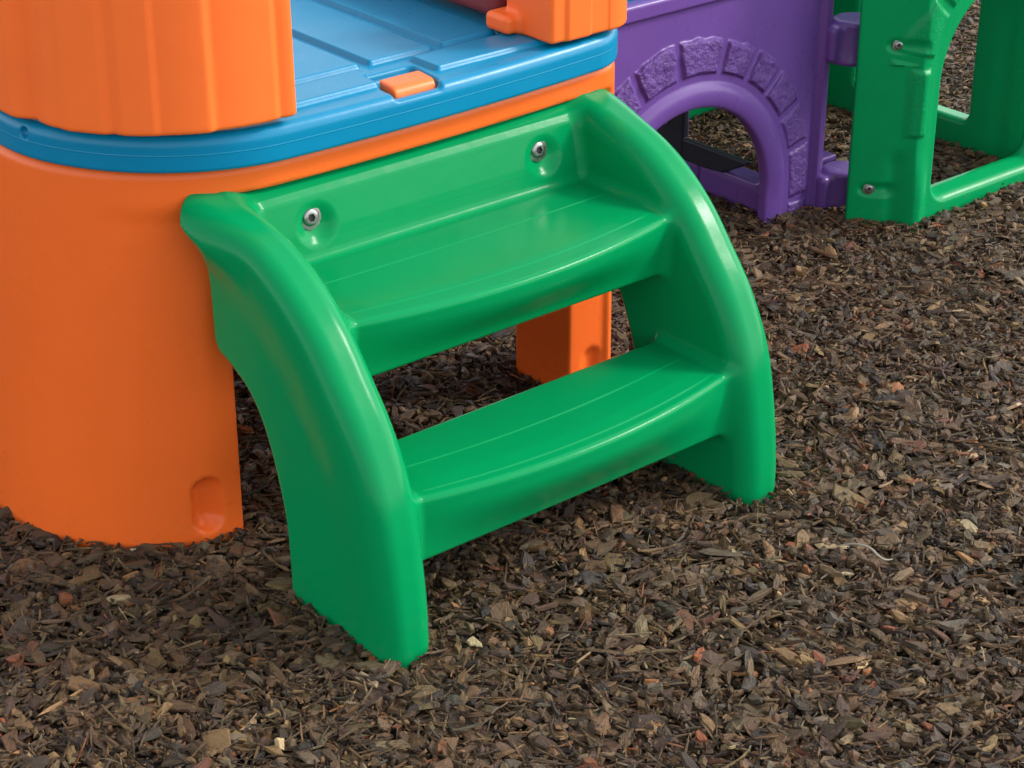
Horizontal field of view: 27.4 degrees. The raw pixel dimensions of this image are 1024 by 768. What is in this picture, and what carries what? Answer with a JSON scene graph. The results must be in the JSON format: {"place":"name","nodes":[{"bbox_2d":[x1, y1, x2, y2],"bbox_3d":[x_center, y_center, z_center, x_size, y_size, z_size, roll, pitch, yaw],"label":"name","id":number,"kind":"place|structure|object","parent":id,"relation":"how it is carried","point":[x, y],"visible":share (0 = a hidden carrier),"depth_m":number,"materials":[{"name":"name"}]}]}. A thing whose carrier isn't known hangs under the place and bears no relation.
{"place":"outdoors","nodes":[
{"label":"outdoors","id":0,"kind":"place"},
{"bbox_2d":[0,0,1023,767],"bbox_3d":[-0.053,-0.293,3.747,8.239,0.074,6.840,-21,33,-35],"label":"bark mulch","id":1,"kind":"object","parent":0,"point":[930,304],"visible":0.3,"depth_m":2.64,"materials":[{"name":"brown wood"}]},
{"bbox_2d":[0,0,626,556],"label":"play tower","id":2,"kind":"structure","parent":1,"relation":"on","point":[128,128],"depth_m":2.65,"materials":[{"name":"orange plastic"}]},
{"bbox_2d":[180,89,775,674],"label":"play steps","id":3,"kind":"structure","parent":1,"relation":"on","point":[334,291],"depth_m":2.64,"materials":[{"name":"green plastic"}]},
{"bbox_2d":[614,0,859,227],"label":"arch panel","id":4,"kind":"structure","parent":1,"relation":"on","point":[758,70],"depth_m":3.61,"materials":[{"name":"purple plastic"}]},
{"bbox_2d":[689,0,1023,232],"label":"crawl cube","id":5,"kind":"object","parent":1,"relation":"on","point":[886,89],"visible":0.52,"depth_m":3.70,"materials":[{"name":"green plastic"}]},
{"bbox_2d":[838,543,891,560],"bbox_3d":[0.452,0.215,2.697,0.075,0.015,0.020,12,29,23],"label":"bark fibre","id":6,"kind":"object","parent":1,"relation":"on","point":[873,551],"visible":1,"depth_m":2.69,"materials":[{"name":"brown"}]}
]}

